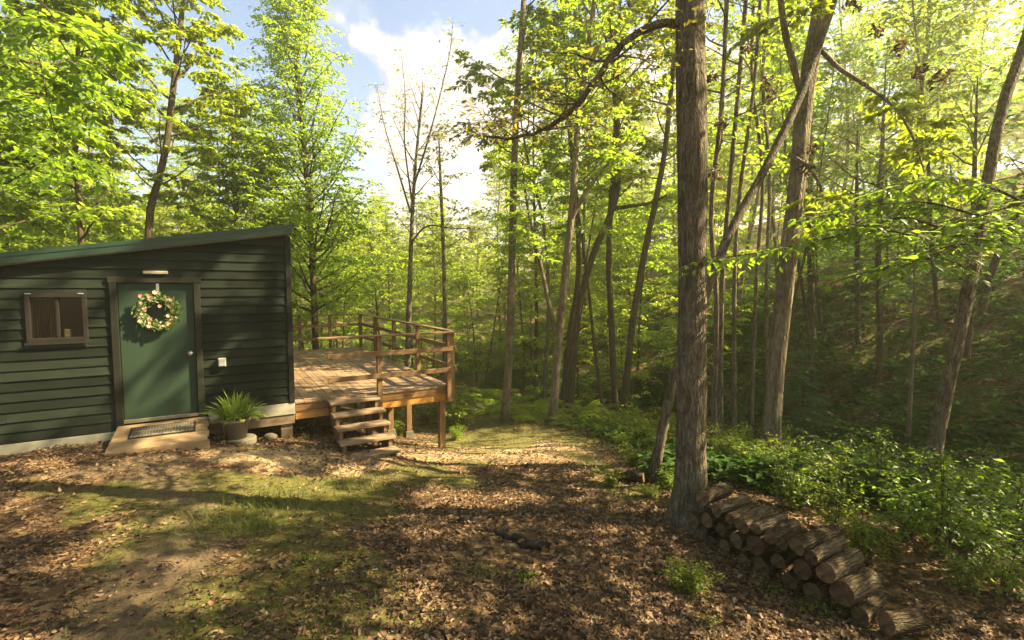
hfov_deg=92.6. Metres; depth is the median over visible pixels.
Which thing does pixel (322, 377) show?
deck
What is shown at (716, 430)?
shrub
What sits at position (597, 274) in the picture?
young tree
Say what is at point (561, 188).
forest tree
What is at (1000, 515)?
shrub
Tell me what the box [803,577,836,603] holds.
firewood log
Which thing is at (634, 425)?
shrub
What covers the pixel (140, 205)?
young tree
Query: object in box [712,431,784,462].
shrub
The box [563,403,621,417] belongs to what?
fern
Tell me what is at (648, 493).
shrub
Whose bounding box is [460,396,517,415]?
fern
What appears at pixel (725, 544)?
firewood log
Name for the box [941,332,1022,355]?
fallen tree
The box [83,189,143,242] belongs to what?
young tree
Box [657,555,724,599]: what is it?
shrub
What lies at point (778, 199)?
young tree
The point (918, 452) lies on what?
shrub
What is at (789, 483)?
shrub
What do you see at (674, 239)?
young tree
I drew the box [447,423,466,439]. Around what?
shrub
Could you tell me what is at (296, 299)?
young tree
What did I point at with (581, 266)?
young tree
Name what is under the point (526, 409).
fern
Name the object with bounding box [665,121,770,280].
young tree
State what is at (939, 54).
sapling
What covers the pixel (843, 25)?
forest tree
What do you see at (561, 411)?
fern
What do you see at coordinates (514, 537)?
charred branch
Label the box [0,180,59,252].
young tree
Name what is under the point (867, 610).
firewood log
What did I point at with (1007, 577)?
shrub
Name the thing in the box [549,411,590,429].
fern
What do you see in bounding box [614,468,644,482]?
fallen log
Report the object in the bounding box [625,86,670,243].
forest tree
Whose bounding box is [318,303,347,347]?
young tree
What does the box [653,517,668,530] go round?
fallen stick
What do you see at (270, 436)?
stone
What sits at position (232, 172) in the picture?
tree
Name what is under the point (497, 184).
forest tree
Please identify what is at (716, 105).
forest tree
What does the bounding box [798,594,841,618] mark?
seedling
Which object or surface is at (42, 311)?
window
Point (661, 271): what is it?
young tree
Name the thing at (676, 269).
young tree
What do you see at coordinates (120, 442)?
wooden ramp
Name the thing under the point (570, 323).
tree
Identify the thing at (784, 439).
shrub
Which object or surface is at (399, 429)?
shrub
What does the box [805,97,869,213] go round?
young tree
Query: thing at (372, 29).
sky
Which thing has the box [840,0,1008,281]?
forest tree
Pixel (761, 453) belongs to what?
shrub
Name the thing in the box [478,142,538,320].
forest tree
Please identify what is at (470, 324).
young tree
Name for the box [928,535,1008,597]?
shrub
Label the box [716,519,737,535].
firewood log
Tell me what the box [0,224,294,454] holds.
cabin
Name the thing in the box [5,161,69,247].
young tree
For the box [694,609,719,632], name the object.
seedling
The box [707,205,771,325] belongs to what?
young tree
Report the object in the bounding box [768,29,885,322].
sapling
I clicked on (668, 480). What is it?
shrub
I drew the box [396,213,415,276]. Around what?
forest tree
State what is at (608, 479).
shrub
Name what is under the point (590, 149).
forest tree
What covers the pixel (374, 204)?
forest tree
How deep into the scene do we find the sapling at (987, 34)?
29.02 m
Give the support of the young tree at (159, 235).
on the ground at (188, 477)
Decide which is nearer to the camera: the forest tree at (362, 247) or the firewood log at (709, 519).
the firewood log at (709, 519)
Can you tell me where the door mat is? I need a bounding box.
[128,420,195,439]
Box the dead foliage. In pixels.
[707,0,957,182]
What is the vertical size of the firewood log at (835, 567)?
0.174 m
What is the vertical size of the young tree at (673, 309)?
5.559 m
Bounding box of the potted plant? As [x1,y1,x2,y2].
[191,389,266,439]
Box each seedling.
[292,549,320,565]
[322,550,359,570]
[507,559,539,582]
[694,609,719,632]
[755,572,785,594]
[786,596,817,617]
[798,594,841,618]
[854,622,878,634]
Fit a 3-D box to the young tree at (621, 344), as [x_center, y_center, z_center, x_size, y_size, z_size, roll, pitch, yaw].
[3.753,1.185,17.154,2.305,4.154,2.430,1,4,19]
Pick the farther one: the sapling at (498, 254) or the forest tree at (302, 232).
the forest tree at (302, 232)
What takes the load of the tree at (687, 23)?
on the ground at (188, 477)
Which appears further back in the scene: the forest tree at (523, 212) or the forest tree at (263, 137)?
the forest tree at (523, 212)
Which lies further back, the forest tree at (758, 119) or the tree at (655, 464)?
the forest tree at (758, 119)
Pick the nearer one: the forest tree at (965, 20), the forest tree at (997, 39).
the forest tree at (965, 20)
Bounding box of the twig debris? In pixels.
[0,421,1022,639]
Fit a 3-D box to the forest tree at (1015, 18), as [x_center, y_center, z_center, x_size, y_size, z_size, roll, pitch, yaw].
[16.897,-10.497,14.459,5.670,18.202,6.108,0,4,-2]
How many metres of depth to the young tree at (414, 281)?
30.45 m
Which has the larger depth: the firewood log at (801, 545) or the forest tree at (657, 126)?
the forest tree at (657, 126)
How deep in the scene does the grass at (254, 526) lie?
4.63 m
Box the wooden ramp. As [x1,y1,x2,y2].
[104,416,209,454]
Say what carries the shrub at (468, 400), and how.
on the ground at (188, 477)
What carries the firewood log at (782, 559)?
on the firewood log at (791, 579)
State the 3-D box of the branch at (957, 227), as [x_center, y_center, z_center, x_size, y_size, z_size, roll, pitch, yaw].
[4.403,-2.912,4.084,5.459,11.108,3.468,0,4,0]
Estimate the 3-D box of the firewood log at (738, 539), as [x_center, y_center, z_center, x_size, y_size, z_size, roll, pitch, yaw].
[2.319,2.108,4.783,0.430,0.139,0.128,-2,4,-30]
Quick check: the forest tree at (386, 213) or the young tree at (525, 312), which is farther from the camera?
the forest tree at (386, 213)
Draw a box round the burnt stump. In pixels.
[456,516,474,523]
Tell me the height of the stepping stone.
0.100 m
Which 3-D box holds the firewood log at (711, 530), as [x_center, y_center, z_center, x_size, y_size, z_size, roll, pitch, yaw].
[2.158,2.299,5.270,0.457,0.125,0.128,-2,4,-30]
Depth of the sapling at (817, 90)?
22.92 m
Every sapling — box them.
[483,209,526,382]
[530,75,616,411]
[568,87,635,277]
[662,93,722,190]
[717,0,800,282]
[725,20,846,390]
[757,0,826,266]
[757,49,830,337]
[760,338,844,447]
[766,26,823,174]
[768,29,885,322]
[820,36,887,218]
[830,44,887,229]
[866,0,989,330]
[904,0,982,207]
[940,0,998,198]
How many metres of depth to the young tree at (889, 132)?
25.23 m
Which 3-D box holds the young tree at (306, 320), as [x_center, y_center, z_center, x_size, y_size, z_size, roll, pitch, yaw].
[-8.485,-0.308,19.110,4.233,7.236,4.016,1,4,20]
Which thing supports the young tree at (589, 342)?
on the ground at (188, 477)
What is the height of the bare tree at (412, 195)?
12.790 m
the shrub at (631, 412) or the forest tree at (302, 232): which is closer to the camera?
the shrub at (631, 412)
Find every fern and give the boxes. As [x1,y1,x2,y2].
[457,390,502,402]
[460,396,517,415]
[470,388,519,397]
[486,395,535,410]
[489,401,548,423]
[506,403,548,423]
[510,399,564,413]
[515,398,548,421]
[541,399,585,407]
[542,407,603,419]
[547,397,580,413]
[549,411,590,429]
[554,414,610,426]
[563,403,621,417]
[574,414,623,432]
[581,402,619,421]
[602,410,654,424]
[620,413,675,427]
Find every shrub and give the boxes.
[383,406,404,421]
[394,419,405,436]
[412,402,437,424]
[421,391,459,423]
[445,396,475,429]
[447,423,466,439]
[455,382,477,412]
[580,407,627,434]
[594,464,624,487]
[609,430,634,447]
[611,401,651,426]
[615,407,654,437]
[615,441,643,465]
[617,416,675,451]
[634,483,665,500]
[638,406,675,441]
[644,446,675,462]
[656,465,674,490]
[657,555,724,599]
[707,419,725,440]
[707,421,759,449]
[707,425,753,453]
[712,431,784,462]
[742,441,791,464]
[745,419,803,448]
[760,432,805,458]
[760,444,852,509]
[783,429,862,471]
[790,441,881,528]
[817,485,937,563]
[818,429,883,460]
[843,424,940,485]
[861,454,958,541]
[891,443,1023,556]
[899,448,971,478]
[923,449,1017,501]
[925,506,1023,599]
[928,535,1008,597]
[934,451,1023,533]
[943,487,1023,554]
[969,446,1023,496]
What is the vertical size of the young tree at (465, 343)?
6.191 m
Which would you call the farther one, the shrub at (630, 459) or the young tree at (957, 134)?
the young tree at (957, 134)
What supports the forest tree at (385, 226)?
on the ground at (188, 477)
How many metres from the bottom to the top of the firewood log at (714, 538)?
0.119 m
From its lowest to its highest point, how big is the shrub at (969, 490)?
0.795 m
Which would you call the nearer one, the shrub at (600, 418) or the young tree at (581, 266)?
the shrub at (600, 418)
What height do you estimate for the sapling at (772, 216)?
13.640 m
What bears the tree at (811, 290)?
on the ground at (188, 477)
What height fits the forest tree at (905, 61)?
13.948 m
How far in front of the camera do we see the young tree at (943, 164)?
20.21 m
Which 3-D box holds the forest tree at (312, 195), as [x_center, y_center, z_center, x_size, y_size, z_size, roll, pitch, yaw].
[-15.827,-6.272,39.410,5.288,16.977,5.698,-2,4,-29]
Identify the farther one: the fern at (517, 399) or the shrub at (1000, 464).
the fern at (517, 399)
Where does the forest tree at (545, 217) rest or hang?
on the ground at (188, 477)
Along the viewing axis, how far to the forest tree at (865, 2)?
25.15 m
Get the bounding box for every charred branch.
[493,528,544,550]
[517,538,552,548]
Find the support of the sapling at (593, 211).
on the ground at (188, 477)
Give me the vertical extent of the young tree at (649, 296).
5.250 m
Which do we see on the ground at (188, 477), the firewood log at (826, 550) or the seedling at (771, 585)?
the seedling at (771, 585)
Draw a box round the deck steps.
[327,395,400,458]
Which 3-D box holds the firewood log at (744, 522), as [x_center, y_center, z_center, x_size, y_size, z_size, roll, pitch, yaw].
[2.343,1.918,4.716,0.502,0.140,0.145,-3,5,-36]
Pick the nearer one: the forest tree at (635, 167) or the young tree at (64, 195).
the young tree at (64, 195)
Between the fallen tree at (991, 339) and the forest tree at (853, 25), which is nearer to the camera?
the fallen tree at (991, 339)
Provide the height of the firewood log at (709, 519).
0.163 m
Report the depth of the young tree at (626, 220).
28.34 m
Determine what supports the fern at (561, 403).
on the ground at (188, 477)
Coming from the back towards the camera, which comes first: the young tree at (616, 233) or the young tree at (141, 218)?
the young tree at (616, 233)
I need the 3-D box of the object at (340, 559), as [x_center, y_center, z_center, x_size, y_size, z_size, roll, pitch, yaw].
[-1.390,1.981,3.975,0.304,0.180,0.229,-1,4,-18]
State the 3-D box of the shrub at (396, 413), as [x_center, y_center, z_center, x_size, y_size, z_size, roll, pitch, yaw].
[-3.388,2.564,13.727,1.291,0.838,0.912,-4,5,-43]
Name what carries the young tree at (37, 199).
on the ground at (188, 477)
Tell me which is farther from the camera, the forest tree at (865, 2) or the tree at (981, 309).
the forest tree at (865, 2)
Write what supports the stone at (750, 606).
on the ground at (188, 477)
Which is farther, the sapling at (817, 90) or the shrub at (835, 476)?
the sapling at (817, 90)
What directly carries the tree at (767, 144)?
on the ground at (188, 477)
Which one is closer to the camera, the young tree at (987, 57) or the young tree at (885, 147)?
the young tree at (987, 57)
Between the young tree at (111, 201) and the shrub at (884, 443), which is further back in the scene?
the young tree at (111, 201)
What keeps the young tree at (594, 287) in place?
on the ground at (188, 477)
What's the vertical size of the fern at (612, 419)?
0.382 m
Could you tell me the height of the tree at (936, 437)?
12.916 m
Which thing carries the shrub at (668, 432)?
on the ground at (188, 477)
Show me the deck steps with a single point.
(380, 424)
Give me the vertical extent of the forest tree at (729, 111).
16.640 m
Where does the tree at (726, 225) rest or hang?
on the ground at (188, 477)
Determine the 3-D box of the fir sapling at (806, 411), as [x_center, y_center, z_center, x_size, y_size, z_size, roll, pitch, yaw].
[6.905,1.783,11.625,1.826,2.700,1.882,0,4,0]
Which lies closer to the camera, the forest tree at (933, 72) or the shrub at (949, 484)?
the shrub at (949, 484)
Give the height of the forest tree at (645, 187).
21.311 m
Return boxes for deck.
[292,313,456,448]
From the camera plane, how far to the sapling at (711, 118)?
24.09 m
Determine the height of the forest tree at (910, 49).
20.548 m
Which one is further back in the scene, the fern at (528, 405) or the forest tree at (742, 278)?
the forest tree at (742, 278)
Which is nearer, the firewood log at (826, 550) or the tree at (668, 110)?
the firewood log at (826, 550)
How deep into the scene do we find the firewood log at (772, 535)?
4.37 m
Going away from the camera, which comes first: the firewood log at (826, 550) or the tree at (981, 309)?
the firewood log at (826, 550)
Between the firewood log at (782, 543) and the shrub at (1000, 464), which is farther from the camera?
the shrub at (1000, 464)
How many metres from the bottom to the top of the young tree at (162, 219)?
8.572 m
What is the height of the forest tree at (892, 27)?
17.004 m
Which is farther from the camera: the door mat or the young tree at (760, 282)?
the young tree at (760, 282)
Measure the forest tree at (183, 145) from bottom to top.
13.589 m
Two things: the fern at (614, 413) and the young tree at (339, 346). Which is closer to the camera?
the fern at (614, 413)
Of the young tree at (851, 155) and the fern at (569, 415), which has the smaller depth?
the fern at (569, 415)
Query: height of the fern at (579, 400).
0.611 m
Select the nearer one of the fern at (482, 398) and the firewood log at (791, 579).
the firewood log at (791, 579)
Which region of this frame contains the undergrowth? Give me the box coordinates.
[293,175,1023,553]
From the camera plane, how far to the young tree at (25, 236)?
17.57 m
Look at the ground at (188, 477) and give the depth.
5.14 m
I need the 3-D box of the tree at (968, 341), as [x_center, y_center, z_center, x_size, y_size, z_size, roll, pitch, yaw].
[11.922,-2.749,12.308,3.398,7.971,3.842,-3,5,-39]
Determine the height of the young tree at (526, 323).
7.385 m
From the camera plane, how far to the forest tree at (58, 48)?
16.37 m
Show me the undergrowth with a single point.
(731, 467)
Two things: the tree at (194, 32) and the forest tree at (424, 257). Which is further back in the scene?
the forest tree at (424, 257)
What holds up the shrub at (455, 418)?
on the ground at (188, 477)
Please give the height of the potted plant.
0.771 m
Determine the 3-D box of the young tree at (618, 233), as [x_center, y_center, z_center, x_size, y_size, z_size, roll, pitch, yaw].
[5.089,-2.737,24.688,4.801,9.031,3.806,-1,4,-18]
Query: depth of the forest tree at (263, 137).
29.98 m
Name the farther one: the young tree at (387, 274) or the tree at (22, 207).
the young tree at (387, 274)
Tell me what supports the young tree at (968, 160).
on the ground at (188, 477)
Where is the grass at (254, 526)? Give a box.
[10,332,1023,639]
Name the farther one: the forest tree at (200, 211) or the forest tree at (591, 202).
the forest tree at (591, 202)
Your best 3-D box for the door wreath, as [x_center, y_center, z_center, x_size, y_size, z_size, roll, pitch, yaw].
[-5.199,-0.134,7.175,0.642,0.625,0.108,-2,4,-31]
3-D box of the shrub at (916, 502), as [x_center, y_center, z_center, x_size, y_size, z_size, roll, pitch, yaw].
[4.074,1.928,5.076,0.825,0.830,0.832,-1,4,-18]
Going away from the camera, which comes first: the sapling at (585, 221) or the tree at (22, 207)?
the tree at (22, 207)
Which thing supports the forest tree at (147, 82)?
on the ground at (188, 477)
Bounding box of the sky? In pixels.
[0,0,1023,257]
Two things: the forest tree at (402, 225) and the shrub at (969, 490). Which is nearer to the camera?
the shrub at (969, 490)
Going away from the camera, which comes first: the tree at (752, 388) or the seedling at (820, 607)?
the seedling at (820, 607)
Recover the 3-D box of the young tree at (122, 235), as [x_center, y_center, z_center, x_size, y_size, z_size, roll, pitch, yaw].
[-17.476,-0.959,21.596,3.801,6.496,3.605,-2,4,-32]
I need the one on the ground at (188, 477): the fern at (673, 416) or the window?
the fern at (673, 416)
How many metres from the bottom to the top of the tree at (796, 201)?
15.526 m
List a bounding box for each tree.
[0,0,91,247]
[0,0,110,248]
[0,0,172,250]
[0,0,178,251]
[0,11,61,197]
[0,161,132,251]
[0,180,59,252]
[0,204,51,247]
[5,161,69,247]
[6,144,129,247]
[19,177,144,247]
[28,0,135,241]
[32,0,262,238]
[42,125,99,243]
[63,179,165,241]
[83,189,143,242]
[88,105,134,236]
[95,228,138,241]
[123,45,186,232]
[129,183,218,239]
[132,217,166,239]
[136,173,205,238]
[140,223,177,237]
[153,145,216,232]
[158,56,306,307]
[160,93,226,233]
[167,135,263,233]
[184,62,253,228]
[195,125,289,228]
[197,136,327,343]
[206,182,307,323]
[224,0,407,349]
[230,96,285,221]
[247,200,347,346]
[284,137,346,280]
[286,219,363,350]
[291,209,341,346]
[292,187,323,316]
[306,265,370,350]
[306,275,357,348]
[308,206,353,347]
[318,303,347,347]
[322,189,360,322]
[331,217,377,326]
[337,205,426,350]
[339,214,362,322]
[348,289,388,351]
[351,195,391,312]
[360,18,481,367]
[361,197,418,359]
[365,189,398,316]
[368,204,402,316]
[380,233,447,364]
[385,295,432,369]
[391,192,436,347]
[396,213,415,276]
[406,120,482,382]
[407,195,459,368]
[412,215,466,328]
[416,192,451,311]
[423,212,454,326]
[426,0,715,539]
[435,267,499,367]
[438,271,493,359]
[443,0,588,423]
[447,263,498,381]
[457,200,489,317]
[459,128,525,346]
[469,14,599,389]
[474,223,540,369]
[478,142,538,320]
[485,66,575,398]
[485,252,532,348]
[489,224,565,380]
[496,0,647,425]
[499,150,544,313]
[501,176,542,287]
[501,240,567,372]
[512,0,628,405]
[514,238,584,395]
[515,271,543,346]
[525,224,587,360]
[527,237,572,335]
[530,0,641,346]
[533,249,572,341]
[534,134,565,296]
[538,269,605,401]
[539,122,599,285]
[549,0,668,414]
[551,264,600,370]
[552,0,677,409]
[566,232,654,375]
[568,221,601,328]
[569,90,628,226]
[571,187,677,354]
[573,223,617,326]
[578,127,606,281]
[586,179,666,342]
[587,66,658,297]
[587,243,618,319]
[588,228,642,327]
[588,295,652,403]
[593,211,664,321]
[594,0,740,412]
[596,198,638,307]
[598,165,708,388]
[607,99,656,232]
[613,197,644,298]
[613,211,674,324]
[623,228,668,302]
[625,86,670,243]
[628,189,677,301]
[640,15,717,271]
[645,133,751,306]
[646,0,837,483]
[646,213,712,331]
[648,236,749,382]
[655,0,749,166]
[656,0,787,440]
[660,173,708,277]
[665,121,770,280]
[667,177,734,277]
[668,0,831,434]
[671,196,722,278]
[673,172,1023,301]
[705,0,820,445]
[706,0,835,378]
[706,50,754,238]
[707,0,817,433]
[707,93,724,156]
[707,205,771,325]
[708,156,748,263]
[708,169,738,253]
[712,23,776,248]
[726,0,967,458]
[728,10,821,245]
[732,0,811,308]
[737,27,783,227]
[745,113,824,242]
[748,84,877,345]
[771,187,837,281]
[781,0,906,235]
[782,99,949,347]
[783,163,854,290]
[786,30,978,386]
[801,96,1023,445]
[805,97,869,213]
[813,7,884,208]
[813,130,874,220]
[829,0,891,190]
[829,131,875,195]
[837,156,935,310]
[837,315,865,338]
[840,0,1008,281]
[842,113,920,202]
[842,156,937,282]
[850,52,945,218]
[861,139,925,244]
[863,162,939,260]
[871,0,963,185]
[881,0,984,132]
[887,57,1023,364]
[889,0,935,178]
[894,13,953,178]
[905,118,956,197]
[906,106,996,235]
[911,113,960,194]
[918,28,1023,487]
[920,90,984,192]
[921,100,984,178]
[921,144,1003,267]
[931,38,1023,180]
[932,110,1023,324]
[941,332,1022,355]
[942,453,1021,460]
[945,0,1023,177]
[989,0,1023,101]
[1001,218,1023,365]
[1012,22,1023,39]
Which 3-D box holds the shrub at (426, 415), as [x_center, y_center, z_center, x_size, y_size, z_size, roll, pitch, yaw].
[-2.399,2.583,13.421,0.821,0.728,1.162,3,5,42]
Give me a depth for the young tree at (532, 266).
19.43 m
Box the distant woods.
[13,14,1023,313]
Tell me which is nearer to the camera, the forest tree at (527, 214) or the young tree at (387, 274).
the young tree at (387, 274)
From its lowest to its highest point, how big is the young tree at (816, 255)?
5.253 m
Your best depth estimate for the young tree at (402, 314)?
18.88 m
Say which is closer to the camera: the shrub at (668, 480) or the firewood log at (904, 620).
the firewood log at (904, 620)
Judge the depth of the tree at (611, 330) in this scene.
14.94 m
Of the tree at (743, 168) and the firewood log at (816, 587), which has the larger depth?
the tree at (743, 168)
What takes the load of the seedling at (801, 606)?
on the ground at (188, 477)
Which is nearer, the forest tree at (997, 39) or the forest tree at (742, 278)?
the forest tree at (742, 278)
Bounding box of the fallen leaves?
[0,364,1023,639]
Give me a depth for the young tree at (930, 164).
35.01 m
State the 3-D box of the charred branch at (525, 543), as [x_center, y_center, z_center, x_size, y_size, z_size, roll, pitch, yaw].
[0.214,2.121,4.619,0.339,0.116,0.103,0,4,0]
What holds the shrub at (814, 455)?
on the ground at (188, 477)
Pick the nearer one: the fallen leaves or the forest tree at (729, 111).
the fallen leaves
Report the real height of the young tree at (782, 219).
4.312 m
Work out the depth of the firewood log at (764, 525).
4.49 m
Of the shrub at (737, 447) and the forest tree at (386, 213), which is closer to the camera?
the shrub at (737, 447)
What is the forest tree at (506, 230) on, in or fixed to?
on the ground at (188, 477)
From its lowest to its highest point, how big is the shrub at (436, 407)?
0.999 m
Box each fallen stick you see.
[52,605,84,618]
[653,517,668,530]
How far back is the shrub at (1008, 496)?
5.24 m
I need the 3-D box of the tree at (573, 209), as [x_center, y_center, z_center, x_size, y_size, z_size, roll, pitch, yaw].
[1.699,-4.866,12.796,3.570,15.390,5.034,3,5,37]
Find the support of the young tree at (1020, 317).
on the ground at (188, 477)
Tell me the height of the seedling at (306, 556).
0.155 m
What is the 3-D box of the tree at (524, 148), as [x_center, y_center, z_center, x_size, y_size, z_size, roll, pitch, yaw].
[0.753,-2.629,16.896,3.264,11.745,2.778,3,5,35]
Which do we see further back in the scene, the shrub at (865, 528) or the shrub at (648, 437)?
the shrub at (648, 437)
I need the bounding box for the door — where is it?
[117,283,197,419]
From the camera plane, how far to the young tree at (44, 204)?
15.69 m
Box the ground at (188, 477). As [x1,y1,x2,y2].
[0,167,1023,639]
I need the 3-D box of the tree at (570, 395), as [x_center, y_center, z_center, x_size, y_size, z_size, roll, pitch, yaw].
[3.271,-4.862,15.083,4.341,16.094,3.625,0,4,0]
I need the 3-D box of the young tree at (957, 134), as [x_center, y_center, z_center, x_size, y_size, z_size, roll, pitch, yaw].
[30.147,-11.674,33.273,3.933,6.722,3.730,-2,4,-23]
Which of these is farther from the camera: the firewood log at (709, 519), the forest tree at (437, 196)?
the forest tree at (437, 196)
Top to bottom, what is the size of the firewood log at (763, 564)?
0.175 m
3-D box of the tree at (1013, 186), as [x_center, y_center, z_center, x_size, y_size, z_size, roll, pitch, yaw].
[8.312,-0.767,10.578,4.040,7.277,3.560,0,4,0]
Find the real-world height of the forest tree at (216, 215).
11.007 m
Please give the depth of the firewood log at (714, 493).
5.09 m
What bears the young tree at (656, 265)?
on the ground at (188, 477)
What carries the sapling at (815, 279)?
on the ground at (188, 477)
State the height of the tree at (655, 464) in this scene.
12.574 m
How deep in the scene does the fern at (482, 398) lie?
17.27 m
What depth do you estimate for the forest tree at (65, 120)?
23.64 m
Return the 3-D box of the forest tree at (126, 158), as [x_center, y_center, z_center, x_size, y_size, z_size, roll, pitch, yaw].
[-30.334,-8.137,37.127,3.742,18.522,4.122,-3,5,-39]
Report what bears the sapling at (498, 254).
on the ground at (188, 477)
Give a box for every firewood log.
[687,505,711,527]
[696,481,733,505]
[702,510,724,527]
[707,530,737,544]
[708,526,716,535]
[711,494,752,517]
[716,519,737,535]
[719,537,736,552]
[725,502,760,523]
[730,531,755,548]
[734,504,774,533]
[738,549,772,567]
[746,532,776,555]
[750,512,787,533]
[753,548,783,576]
[764,518,800,543]
[770,548,805,568]
[775,528,808,549]
[782,569,816,588]
[788,524,841,555]
[793,556,830,579]
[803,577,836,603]
[805,535,848,564]
[816,547,863,582]
[829,567,881,606]
[851,590,886,626]
[877,607,929,635]
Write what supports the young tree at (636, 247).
on the ground at (188, 477)
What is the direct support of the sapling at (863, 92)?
on the ground at (188, 477)
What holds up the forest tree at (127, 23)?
on the ground at (188, 477)
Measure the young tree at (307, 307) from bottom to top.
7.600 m
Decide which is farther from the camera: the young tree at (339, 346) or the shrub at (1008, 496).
the young tree at (339, 346)
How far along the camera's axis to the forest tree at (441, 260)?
48.25 m
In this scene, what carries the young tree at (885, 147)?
on the ground at (188, 477)
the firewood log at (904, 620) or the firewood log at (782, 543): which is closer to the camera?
the firewood log at (904, 620)
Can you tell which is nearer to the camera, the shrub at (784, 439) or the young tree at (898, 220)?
the shrub at (784, 439)
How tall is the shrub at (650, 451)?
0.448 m
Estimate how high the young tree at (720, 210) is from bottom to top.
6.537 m
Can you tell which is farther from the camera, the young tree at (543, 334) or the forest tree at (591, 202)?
the forest tree at (591, 202)
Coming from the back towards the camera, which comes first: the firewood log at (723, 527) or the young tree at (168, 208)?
the young tree at (168, 208)
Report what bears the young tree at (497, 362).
on the ground at (188, 477)
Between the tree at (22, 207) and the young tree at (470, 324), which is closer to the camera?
the tree at (22, 207)
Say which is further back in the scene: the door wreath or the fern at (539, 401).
the fern at (539, 401)
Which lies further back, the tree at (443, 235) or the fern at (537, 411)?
the tree at (443, 235)
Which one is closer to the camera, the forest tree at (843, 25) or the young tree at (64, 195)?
the young tree at (64, 195)
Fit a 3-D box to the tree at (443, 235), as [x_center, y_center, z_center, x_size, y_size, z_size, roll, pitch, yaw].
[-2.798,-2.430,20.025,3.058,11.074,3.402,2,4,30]
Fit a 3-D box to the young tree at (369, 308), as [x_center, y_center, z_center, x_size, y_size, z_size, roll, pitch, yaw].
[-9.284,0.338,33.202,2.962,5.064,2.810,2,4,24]
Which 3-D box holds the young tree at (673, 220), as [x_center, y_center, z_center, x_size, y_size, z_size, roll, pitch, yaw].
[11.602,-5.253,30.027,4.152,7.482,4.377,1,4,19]
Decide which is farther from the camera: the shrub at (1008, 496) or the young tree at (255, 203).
the young tree at (255, 203)
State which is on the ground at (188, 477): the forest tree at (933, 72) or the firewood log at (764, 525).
the forest tree at (933, 72)
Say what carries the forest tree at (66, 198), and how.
on the ground at (188, 477)
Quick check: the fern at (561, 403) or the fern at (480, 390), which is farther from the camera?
the fern at (480, 390)
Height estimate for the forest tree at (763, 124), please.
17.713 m
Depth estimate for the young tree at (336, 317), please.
17.65 m
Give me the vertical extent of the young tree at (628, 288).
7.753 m
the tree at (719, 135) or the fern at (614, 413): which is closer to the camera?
the tree at (719, 135)
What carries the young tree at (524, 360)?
on the ground at (188, 477)
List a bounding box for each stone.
[225,433,256,444]
[263,433,277,439]
[744,604,757,611]
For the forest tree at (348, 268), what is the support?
on the ground at (188, 477)
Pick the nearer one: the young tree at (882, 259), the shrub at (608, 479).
the shrub at (608, 479)
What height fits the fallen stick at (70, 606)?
0.052 m
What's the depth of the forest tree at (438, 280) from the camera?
26.26 m
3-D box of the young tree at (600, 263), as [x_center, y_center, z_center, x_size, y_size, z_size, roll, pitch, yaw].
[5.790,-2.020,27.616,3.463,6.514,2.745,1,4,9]
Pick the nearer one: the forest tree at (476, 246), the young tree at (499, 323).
the young tree at (499, 323)
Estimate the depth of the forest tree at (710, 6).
19.79 m
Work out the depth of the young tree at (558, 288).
29.76 m
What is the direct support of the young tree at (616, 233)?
on the ground at (188, 477)
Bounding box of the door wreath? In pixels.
[130,290,183,331]
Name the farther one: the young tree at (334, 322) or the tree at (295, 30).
the young tree at (334, 322)
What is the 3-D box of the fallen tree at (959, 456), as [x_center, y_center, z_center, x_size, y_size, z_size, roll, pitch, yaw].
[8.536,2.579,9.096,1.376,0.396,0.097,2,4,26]
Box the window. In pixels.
[23,293,89,345]
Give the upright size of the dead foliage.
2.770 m
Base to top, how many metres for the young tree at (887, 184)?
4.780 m
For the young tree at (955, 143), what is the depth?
30.70 m
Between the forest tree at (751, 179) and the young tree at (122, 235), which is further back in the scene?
the forest tree at (751, 179)
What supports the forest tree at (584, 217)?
on the ground at (188, 477)
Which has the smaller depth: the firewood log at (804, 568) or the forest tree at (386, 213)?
the firewood log at (804, 568)
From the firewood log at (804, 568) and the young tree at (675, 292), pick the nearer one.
the firewood log at (804, 568)
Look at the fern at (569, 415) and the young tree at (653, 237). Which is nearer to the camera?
the fern at (569, 415)
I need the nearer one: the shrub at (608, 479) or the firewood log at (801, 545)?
the firewood log at (801, 545)
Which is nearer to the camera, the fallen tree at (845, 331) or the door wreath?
the door wreath
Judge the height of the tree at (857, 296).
7.716 m
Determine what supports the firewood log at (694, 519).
on the firewood log at (711, 530)
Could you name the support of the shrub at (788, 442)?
on the ground at (188, 477)
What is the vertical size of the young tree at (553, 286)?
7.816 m
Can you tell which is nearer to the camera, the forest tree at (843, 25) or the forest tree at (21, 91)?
the forest tree at (21, 91)
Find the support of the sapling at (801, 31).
on the ground at (188, 477)
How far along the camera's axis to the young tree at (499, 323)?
30.97 m
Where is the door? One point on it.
(159, 368)
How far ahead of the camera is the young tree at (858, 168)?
38.11 m
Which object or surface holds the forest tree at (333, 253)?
on the ground at (188, 477)
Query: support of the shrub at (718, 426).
on the ground at (188, 477)
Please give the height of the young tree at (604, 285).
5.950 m
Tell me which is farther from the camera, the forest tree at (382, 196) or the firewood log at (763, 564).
the forest tree at (382, 196)
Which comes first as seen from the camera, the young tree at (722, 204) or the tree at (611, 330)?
the tree at (611, 330)
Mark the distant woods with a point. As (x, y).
(1017, 132)
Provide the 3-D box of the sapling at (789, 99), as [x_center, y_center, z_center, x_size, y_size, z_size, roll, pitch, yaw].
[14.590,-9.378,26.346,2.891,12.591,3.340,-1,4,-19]

